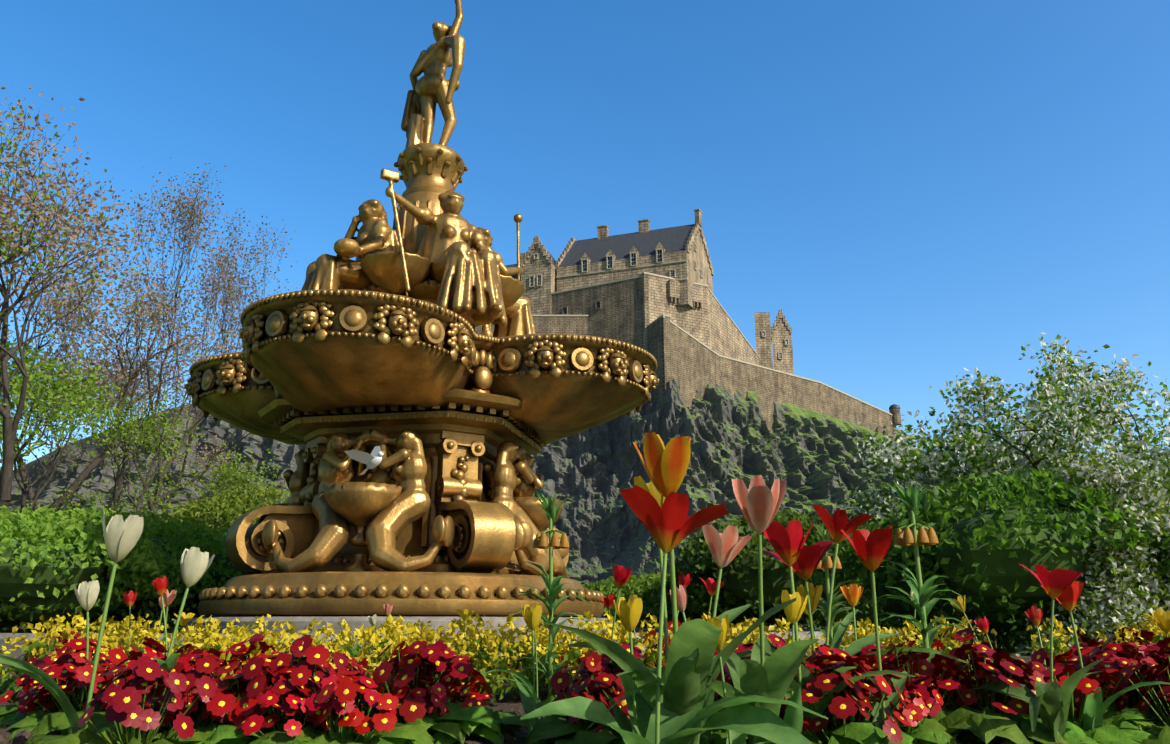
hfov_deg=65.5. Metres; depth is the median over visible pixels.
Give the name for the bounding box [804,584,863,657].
tulip
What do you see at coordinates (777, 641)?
primula
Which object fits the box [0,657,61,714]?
primula
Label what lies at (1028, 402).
green tree
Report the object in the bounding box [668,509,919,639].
dark shrub
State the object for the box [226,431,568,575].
fountain volutes
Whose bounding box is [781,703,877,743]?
primula
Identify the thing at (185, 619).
tulip
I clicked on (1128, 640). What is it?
yellow clump
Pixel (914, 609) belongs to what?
tulip bud
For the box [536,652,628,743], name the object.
primula
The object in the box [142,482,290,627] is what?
willow shrub
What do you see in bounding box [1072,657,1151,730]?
primula
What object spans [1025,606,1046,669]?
tulip
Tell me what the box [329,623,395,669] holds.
yellow clump
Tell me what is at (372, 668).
yellow clump
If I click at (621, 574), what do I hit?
tulip
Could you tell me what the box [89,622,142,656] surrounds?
yellow clump
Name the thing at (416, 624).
yellow clump
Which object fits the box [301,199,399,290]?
fountain seated figure
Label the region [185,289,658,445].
fountain basin
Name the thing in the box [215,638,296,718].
yellow clump
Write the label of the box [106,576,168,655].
tulip bud
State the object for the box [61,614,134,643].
yellow clump
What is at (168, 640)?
yellow clump
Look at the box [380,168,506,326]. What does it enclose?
fountain seated figure
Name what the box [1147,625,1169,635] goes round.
yellow clump
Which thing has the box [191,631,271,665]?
primula
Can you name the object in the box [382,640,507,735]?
primula
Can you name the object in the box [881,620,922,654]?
yellow clump
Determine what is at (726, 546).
tulip
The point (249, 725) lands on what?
primula
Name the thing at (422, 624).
yellow clump
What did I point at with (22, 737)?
flower bed soil clods
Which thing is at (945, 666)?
primula
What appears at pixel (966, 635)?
primula
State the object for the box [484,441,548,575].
fountain mermaid
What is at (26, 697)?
primula
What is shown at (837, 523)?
tulip
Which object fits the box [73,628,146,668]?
yellow clump
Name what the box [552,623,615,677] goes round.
yellow clump
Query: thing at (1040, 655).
primula
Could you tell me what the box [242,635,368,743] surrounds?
primula
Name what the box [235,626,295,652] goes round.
yellow clump
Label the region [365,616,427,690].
yellow clump
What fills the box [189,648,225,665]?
primula
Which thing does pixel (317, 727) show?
primula
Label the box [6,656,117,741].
primula
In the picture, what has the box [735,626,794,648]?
yellow clump
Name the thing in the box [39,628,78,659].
yellow clump
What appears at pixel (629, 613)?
tulip bud clump
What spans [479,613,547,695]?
yellow clump
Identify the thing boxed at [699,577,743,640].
tulip bud
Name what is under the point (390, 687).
primula
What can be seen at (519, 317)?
fountain seated figure
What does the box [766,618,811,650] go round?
yellow clump
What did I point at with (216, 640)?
yellow clump
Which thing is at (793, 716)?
tulip
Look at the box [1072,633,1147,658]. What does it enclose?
primula
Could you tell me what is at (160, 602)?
tulip bud
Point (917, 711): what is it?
primula
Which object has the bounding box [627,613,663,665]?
yellow clump
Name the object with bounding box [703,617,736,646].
yellow clump
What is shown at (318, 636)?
yellow clump
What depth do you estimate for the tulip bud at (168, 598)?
3.25 m
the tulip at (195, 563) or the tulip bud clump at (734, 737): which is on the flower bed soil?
the tulip bud clump at (734, 737)
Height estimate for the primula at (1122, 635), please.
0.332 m
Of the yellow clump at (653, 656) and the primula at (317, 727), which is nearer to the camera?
the primula at (317, 727)
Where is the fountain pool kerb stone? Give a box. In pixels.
[0,616,900,657]
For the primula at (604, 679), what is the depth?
2.18 m
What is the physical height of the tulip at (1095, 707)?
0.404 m
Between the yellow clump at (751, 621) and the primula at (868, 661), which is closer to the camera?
the primula at (868, 661)
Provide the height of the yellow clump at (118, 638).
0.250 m
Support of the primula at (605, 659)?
on the flower bed soil
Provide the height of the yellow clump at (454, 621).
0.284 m
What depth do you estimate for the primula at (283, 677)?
2.21 m
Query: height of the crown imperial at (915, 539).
0.716 m
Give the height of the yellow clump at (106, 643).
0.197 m
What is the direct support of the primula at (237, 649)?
on the flower bed soil
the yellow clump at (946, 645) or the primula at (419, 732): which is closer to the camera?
the primula at (419, 732)
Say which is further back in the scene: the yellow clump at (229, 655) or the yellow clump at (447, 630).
the yellow clump at (447, 630)
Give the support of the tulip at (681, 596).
on the primula at (727, 680)
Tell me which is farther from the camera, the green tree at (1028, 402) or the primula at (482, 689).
the green tree at (1028, 402)
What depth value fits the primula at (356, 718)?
2.07 m
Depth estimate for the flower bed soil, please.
2.86 m
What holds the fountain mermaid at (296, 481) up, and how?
on the fountain pedestal
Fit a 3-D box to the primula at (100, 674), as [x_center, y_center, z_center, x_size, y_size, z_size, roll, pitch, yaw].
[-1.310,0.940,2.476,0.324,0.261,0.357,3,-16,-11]
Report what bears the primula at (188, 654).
on the flower bed soil
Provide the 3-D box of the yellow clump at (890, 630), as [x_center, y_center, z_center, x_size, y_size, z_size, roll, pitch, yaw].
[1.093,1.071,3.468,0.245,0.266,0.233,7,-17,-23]
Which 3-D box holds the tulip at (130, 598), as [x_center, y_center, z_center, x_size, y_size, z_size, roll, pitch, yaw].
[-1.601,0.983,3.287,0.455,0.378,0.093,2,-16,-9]
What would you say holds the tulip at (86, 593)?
on the primula at (100, 674)
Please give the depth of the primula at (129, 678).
2.26 m
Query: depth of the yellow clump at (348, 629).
3.45 m
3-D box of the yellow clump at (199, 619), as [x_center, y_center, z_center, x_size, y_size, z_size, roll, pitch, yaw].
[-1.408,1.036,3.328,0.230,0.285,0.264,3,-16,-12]
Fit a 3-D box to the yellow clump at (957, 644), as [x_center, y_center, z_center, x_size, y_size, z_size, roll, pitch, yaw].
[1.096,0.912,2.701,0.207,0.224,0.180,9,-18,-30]
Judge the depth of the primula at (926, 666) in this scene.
2.40 m
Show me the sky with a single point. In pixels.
(923, 191)
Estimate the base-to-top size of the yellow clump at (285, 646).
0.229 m
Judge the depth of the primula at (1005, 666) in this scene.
2.30 m
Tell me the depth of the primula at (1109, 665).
2.42 m
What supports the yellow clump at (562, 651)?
on the flower bed soil
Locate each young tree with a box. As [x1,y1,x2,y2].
[0,322,168,628]
[9,368,294,627]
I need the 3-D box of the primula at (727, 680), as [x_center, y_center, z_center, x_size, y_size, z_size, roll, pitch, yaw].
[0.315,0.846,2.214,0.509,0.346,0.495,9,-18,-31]
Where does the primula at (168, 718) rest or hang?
on the flower bed soil
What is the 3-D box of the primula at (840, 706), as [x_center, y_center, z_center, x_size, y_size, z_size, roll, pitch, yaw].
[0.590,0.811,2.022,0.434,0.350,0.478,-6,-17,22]
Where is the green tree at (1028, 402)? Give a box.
[944,384,1110,481]
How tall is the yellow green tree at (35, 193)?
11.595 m
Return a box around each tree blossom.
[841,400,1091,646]
[913,332,1169,645]
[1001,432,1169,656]
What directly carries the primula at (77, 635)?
on the flower bed soil
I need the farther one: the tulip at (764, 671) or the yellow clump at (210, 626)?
the yellow clump at (210, 626)
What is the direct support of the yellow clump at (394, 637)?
on the flower bed soil
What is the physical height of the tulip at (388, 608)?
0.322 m
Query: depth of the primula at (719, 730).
2.15 m
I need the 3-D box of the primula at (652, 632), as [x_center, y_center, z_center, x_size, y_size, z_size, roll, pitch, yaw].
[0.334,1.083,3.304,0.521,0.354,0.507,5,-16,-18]
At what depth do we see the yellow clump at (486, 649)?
3.86 m
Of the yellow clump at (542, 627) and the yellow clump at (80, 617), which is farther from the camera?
the yellow clump at (80, 617)
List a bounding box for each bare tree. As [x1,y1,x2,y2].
[0,85,180,516]
[0,245,241,628]
[0,250,165,512]
[22,306,295,514]
[104,157,295,627]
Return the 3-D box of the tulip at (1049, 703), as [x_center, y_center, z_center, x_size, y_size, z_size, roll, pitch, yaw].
[1.104,0.670,2.164,0.322,0.434,0.389,-4,-16,14]
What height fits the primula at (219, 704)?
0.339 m
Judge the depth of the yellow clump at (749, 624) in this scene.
3.46 m
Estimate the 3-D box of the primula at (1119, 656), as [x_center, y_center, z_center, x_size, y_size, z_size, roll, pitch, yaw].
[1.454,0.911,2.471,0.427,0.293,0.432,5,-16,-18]
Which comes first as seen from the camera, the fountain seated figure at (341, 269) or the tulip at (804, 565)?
the tulip at (804, 565)
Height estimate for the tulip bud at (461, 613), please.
0.295 m
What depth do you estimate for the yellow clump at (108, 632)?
3.33 m
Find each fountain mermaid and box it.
[245,449,309,574]
[262,428,372,572]
[365,428,454,571]
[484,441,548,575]
[512,448,568,577]
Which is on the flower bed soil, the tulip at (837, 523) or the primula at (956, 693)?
the primula at (956, 693)
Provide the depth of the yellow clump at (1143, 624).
3.46 m
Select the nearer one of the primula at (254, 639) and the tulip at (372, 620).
the primula at (254, 639)
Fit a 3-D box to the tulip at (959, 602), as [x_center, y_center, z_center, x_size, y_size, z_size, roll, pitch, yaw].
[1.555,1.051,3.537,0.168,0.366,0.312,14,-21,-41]
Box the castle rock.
[8,377,957,626]
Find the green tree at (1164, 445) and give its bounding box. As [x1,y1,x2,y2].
[1119,405,1169,484]
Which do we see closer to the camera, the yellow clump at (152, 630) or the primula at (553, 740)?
the primula at (553, 740)
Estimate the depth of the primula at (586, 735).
2.14 m
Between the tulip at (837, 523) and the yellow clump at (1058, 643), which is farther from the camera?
the yellow clump at (1058, 643)
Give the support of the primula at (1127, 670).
on the flower bed soil
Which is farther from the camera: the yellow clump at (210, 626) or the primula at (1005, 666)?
the yellow clump at (210, 626)
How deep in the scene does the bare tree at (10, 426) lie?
19.27 m
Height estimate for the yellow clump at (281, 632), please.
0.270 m
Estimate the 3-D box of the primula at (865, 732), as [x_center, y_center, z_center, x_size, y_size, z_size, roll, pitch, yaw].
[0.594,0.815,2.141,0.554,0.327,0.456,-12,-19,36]
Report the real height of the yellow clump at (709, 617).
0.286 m
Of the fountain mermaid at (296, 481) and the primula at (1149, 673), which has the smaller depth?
the primula at (1149, 673)
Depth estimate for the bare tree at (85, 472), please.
29.00 m
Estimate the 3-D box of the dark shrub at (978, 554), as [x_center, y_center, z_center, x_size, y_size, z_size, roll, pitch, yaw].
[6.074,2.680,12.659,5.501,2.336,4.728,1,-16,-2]
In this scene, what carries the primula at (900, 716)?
on the flower bed soil
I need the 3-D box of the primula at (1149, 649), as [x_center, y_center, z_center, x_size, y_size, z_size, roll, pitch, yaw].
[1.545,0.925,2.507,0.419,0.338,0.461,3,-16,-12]
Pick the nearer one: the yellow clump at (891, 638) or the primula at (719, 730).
the primula at (719, 730)
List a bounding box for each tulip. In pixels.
[0,511,143,732]
[73,580,102,709]
[123,590,136,655]
[153,547,214,692]
[174,612,194,640]
[368,614,377,634]
[384,604,393,620]
[483,628,537,699]
[520,485,827,743]
[540,432,795,743]
[587,475,819,743]
[595,565,651,654]
[597,595,618,643]
[616,525,751,743]
[634,475,803,665]
[670,585,729,677]
[729,541,876,730]
[763,520,915,736]
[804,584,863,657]
[809,526,907,726]
[813,505,967,663]
[951,596,1025,656]
[970,564,1102,740]
[974,617,996,692]
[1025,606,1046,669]
[1040,581,1169,730]
[1130,609,1169,713]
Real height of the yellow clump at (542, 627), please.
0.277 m
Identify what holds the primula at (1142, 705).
on the flower bed soil
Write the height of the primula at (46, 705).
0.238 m
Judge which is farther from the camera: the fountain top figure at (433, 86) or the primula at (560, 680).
the fountain top figure at (433, 86)
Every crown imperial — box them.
[505,491,592,697]
[799,523,868,647]
[869,480,968,661]
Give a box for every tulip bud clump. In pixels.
[511,603,541,733]
[602,595,642,743]
[704,615,771,743]
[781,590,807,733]
[797,582,821,644]
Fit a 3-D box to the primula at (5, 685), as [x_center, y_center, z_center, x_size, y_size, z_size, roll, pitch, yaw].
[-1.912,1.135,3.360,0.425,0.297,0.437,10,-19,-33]
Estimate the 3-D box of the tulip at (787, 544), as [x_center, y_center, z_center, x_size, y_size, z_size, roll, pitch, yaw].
[0.570,0.610,2.070,0.296,0.554,0.284,-3,-16,10]
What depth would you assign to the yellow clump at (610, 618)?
3.23 m
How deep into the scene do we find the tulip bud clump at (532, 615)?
2.27 m
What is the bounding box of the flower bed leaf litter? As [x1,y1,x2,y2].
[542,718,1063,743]
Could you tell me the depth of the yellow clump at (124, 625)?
3.87 m
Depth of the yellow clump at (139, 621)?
3.55 m
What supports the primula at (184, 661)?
on the flower bed soil
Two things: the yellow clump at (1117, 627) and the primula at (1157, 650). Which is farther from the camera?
the yellow clump at (1117, 627)
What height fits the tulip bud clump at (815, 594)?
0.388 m
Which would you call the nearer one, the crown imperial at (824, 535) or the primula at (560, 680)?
the primula at (560, 680)
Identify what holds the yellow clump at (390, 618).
on the flower bed soil
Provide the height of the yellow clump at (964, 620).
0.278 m
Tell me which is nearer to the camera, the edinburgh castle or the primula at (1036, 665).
the primula at (1036, 665)
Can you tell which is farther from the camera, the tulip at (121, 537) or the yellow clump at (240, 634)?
the yellow clump at (240, 634)
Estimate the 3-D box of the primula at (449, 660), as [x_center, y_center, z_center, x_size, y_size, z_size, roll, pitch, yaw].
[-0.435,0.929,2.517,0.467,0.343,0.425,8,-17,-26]
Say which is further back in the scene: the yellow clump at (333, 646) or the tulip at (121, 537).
the yellow clump at (333, 646)
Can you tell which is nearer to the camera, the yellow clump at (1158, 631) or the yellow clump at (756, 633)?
the yellow clump at (756, 633)
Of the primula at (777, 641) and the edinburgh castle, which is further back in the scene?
the edinburgh castle
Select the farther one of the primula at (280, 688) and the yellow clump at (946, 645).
the yellow clump at (946, 645)
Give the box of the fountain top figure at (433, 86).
[401,0,465,155]
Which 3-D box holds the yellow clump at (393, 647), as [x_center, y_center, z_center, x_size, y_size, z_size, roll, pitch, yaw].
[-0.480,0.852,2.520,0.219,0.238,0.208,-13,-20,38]
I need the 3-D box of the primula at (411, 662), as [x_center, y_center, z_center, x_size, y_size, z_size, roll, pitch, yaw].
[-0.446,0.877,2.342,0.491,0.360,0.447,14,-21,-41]
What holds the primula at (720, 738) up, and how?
on the flower bed soil
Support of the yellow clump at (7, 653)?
on the flower bed soil
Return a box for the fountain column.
[362,146,478,330]
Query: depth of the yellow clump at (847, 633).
3.77 m
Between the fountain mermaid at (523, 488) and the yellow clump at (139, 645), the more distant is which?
the fountain mermaid at (523, 488)
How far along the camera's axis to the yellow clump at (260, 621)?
3.66 m
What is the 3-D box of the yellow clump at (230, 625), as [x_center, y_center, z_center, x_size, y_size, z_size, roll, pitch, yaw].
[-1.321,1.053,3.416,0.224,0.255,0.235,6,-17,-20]
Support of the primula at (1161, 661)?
on the flower bed soil
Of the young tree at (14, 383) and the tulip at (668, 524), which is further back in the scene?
the young tree at (14, 383)
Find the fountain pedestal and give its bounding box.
[198,388,603,616]
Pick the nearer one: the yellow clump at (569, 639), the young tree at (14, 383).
the yellow clump at (569, 639)
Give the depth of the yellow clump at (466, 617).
3.46 m
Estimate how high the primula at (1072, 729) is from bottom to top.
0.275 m
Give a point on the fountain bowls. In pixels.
(359, 506)
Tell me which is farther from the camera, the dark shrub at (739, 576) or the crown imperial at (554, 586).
the dark shrub at (739, 576)
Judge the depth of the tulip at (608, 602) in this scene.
3.72 m
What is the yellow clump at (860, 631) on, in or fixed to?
on the flower bed soil
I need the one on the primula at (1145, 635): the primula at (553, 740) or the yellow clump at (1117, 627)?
the yellow clump at (1117, 627)
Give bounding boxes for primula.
[0,631,85,699]
[0,639,72,697]
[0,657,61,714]
[0,663,52,721]
[0,681,59,727]
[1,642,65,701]
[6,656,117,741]
[16,638,137,727]
[24,656,216,743]
[26,646,99,699]
[31,637,197,736]
[33,677,73,711]
[51,661,116,734]
[64,665,156,743]
[69,669,108,709]
[91,655,186,730]
[126,664,229,743]
[142,654,245,743]
[168,642,287,743]
[175,643,202,660]
[178,650,227,668]
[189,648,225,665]
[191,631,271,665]
[194,651,328,743]
[204,665,333,743]
[207,645,365,743]
[218,657,335,724]
[221,642,248,675]
[236,674,354,743]
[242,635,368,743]
[259,662,434,743]
[281,670,398,743]
[307,700,382,721]
[309,676,387,729]
[328,651,373,715]
[358,640,498,743]
[379,675,430,698]
[381,644,474,704]
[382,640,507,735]
[390,672,480,743]
[425,671,527,743]
[523,643,653,743]
[534,654,619,740]
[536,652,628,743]
[539,691,616,743]
[540,642,665,743]
[541,647,591,704]
[552,715,561,743]
[642,620,680,667]
[662,650,783,740]
[710,680,748,743]
[713,695,726,732]
[719,645,804,709]
[725,634,786,664]
[747,654,907,743]
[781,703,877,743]
[783,645,915,743]
[805,644,897,677]
[814,676,909,743]
[854,644,926,702]
[873,667,963,743]
[874,653,961,743]
[884,633,910,648]
[885,640,1034,743]
[904,646,978,736]
[931,628,1024,707]
[931,644,1069,743]
[941,660,1038,715]
[943,681,1014,711]
[976,659,1084,741]
[996,661,1079,717]
[1020,649,1157,743]
[1031,633,1117,707]
[1047,643,1086,660]
[1053,643,1169,730]
[1067,645,1165,673]
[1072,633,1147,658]
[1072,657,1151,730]
[1094,652,1155,701]
[1099,627,1149,644]
[1112,637,1169,743]
[1114,664,1169,735]
[1119,644,1159,666]
[1125,654,1169,700]
[1127,648,1169,720]
[1134,630,1155,644]
[1140,664,1169,715]
[1148,670,1169,718]
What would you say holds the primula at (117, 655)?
on the flower bed soil
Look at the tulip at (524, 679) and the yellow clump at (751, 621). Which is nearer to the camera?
the tulip at (524, 679)
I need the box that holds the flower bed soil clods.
[0,724,1042,743]
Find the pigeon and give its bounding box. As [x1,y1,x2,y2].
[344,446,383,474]
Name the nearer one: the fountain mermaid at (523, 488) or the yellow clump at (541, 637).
the yellow clump at (541, 637)
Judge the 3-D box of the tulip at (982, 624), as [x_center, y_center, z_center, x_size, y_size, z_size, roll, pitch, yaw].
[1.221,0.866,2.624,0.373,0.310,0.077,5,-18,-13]
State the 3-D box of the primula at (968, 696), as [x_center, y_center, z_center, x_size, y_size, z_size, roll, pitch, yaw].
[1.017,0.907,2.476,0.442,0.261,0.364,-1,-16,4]
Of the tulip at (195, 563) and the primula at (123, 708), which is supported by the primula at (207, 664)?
the tulip at (195, 563)
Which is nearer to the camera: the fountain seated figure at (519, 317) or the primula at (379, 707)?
the primula at (379, 707)
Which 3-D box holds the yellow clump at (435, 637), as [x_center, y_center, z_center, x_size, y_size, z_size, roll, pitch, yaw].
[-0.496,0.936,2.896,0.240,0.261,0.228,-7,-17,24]
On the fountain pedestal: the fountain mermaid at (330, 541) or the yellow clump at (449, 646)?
the fountain mermaid at (330, 541)
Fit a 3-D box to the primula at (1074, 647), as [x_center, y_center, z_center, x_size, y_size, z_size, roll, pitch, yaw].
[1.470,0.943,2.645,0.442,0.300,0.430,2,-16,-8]
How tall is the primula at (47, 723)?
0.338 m
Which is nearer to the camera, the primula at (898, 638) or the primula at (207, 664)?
the primula at (207, 664)
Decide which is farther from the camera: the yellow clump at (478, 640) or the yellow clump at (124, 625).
the yellow clump at (124, 625)
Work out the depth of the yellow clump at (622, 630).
3.06 m
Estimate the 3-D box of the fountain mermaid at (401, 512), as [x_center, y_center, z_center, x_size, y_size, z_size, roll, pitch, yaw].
[-2.255,1.598,11.484,0.868,1.942,1.320,14,-21,-41]
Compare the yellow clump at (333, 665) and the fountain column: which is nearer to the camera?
the yellow clump at (333, 665)
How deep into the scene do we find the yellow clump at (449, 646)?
2.94 m
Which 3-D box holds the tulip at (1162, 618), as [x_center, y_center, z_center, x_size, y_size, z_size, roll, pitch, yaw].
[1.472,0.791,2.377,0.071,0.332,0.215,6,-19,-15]
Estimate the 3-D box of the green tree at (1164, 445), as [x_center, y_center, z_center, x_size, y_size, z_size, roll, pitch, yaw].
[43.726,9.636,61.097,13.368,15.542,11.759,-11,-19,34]
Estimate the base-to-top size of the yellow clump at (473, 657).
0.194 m
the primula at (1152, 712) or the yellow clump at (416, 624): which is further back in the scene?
the yellow clump at (416, 624)
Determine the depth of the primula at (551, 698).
3.00 m
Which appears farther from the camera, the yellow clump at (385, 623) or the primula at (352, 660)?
the yellow clump at (385, 623)
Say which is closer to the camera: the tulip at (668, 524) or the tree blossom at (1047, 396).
the tulip at (668, 524)
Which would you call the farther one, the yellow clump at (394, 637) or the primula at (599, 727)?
the yellow clump at (394, 637)
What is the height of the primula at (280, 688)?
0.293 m
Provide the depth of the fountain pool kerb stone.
10.19 m
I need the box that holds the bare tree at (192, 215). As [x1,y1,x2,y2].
[104,157,295,627]
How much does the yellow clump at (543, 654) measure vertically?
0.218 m
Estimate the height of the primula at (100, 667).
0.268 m
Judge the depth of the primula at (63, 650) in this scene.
2.89 m
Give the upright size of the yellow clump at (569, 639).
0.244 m
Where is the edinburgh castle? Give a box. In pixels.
[475,209,900,436]
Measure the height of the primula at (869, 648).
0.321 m
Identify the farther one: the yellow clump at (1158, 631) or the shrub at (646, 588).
the shrub at (646, 588)
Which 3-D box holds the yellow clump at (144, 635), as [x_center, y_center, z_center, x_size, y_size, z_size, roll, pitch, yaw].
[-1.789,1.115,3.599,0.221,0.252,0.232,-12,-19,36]
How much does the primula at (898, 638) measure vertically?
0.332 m
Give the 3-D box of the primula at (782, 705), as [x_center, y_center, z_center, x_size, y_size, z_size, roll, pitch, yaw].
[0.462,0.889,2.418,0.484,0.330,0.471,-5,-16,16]
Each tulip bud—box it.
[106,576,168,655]
[157,589,176,641]
[157,597,165,633]
[456,609,474,632]
[636,574,692,648]
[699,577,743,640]
[881,590,915,649]
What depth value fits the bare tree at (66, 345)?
29.46 m
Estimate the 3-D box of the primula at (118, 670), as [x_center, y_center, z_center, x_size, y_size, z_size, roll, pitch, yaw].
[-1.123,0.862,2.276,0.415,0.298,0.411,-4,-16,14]
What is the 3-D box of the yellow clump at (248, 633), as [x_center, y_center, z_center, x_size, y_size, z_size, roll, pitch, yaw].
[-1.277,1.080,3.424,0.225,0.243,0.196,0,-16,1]
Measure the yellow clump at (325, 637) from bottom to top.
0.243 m
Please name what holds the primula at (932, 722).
on the flower bed soil
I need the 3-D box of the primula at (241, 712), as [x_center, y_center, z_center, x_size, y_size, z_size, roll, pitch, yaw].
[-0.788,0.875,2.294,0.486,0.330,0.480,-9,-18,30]
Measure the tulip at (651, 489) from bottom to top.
0.687 m
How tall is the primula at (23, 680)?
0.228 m
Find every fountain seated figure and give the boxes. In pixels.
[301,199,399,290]
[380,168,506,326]
[471,214,535,337]
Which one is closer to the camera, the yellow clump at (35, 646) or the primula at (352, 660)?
the primula at (352, 660)
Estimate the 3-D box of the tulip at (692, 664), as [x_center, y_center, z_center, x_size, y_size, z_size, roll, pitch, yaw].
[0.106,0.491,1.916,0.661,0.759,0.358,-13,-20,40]
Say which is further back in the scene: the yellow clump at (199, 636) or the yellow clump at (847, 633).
the yellow clump at (847, 633)
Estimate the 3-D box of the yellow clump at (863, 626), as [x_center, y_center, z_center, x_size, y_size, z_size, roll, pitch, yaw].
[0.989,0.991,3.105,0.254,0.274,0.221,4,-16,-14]
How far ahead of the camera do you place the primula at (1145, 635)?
3.12 m
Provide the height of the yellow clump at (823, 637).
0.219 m
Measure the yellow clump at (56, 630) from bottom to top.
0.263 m
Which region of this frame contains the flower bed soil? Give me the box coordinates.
[0,656,1084,743]
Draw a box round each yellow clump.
[0,615,76,695]
[0,638,15,682]
[20,615,70,651]
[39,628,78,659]
[41,611,107,638]
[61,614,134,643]
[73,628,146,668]
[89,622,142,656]
[92,628,128,651]
[93,640,126,663]
[95,625,142,646]
[113,613,170,646]
[114,614,152,640]
[118,623,179,654]
[119,623,162,640]
[125,633,167,661]
[141,637,180,657]
[168,622,230,653]
[171,615,242,656]
[172,615,236,652]
[173,627,222,653]
[210,618,256,646]
[210,624,275,650]
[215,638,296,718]
[234,626,250,639]
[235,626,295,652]
[245,614,290,641]
[252,619,315,662]
[272,641,298,658]
[281,618,342,651]
[313,619,363,650]
[314,621,353,651]
[326,656,336,668]
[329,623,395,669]
[329,640,368,673]
[347,614,413,661]
[355,638,398,707]
[356,621,412,654]
[361,625,427,686]
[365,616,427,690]
[370,636,447,697]
[399,624,466,655]
[405,619,449,640]
[406,621,462,651]
[430,623,465,647]
[434,617,492,678]
[443,611,503,669]
[446,641,470,691]
[451,613,502,685]
[455,636,484,671]
[460,629,522,701]
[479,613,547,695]
[484,633,508,672]
[501,621,565,694]
[503,620,568,695]
[509,628,564,692]
[510,614,571,667]
[534,629,580,687]
[541,630,582,689]
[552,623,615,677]
[562,610,618,643]
[578,611,636,642]
[597,622,654,666]
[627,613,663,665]
[641,629,672,666]
[702,612,744,645]
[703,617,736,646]
[727,617,770,634]
[728,616,774,645]
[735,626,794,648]
[742,632,770,643]
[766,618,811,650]
[771,633,818,665]
[810,630,842,649]
[819,620,874,647]
[829,626,885,649]
[844,617,902,645]
[849,621,902,653]
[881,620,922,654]
[883,621,943,656]
[917,615,979,651]
[934,616,996,662]
[939,640,967,674]
[1026,617,1084,670]
[1095,624,1142,645]
[1117,611,1169,643]
[1124,636,1144,643]
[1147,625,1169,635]
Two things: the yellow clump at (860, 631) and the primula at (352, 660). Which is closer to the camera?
the primula at (352, 660)
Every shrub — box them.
[0,505,215,632]
[11,506,245,632]
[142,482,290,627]
[582,572,819,628]
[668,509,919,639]
[811,467,1169,652]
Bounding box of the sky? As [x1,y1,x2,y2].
[0,0,1169,483]
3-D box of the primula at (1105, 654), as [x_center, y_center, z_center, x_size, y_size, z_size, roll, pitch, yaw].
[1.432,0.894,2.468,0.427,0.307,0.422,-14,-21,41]
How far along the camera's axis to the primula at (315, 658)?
2.19 m
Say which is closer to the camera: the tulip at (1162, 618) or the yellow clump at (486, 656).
the tulip at (1162, 618)
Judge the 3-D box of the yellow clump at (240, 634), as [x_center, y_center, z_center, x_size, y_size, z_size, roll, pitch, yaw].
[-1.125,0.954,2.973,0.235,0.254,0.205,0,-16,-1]
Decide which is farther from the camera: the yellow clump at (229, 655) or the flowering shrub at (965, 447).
the flowering shrub at (965, 447)
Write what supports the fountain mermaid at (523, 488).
on the fountain pedestal
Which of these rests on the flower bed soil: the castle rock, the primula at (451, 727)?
the primula at (451, 727)
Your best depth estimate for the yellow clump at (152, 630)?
3.37 m
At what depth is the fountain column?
14.27 m
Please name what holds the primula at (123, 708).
on the flower bed soil
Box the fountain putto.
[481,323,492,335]
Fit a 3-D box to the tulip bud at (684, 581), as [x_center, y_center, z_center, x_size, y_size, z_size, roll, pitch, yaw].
[0.328,0.998,3.512,0.110,0.446,0.536,-11,-19,35]

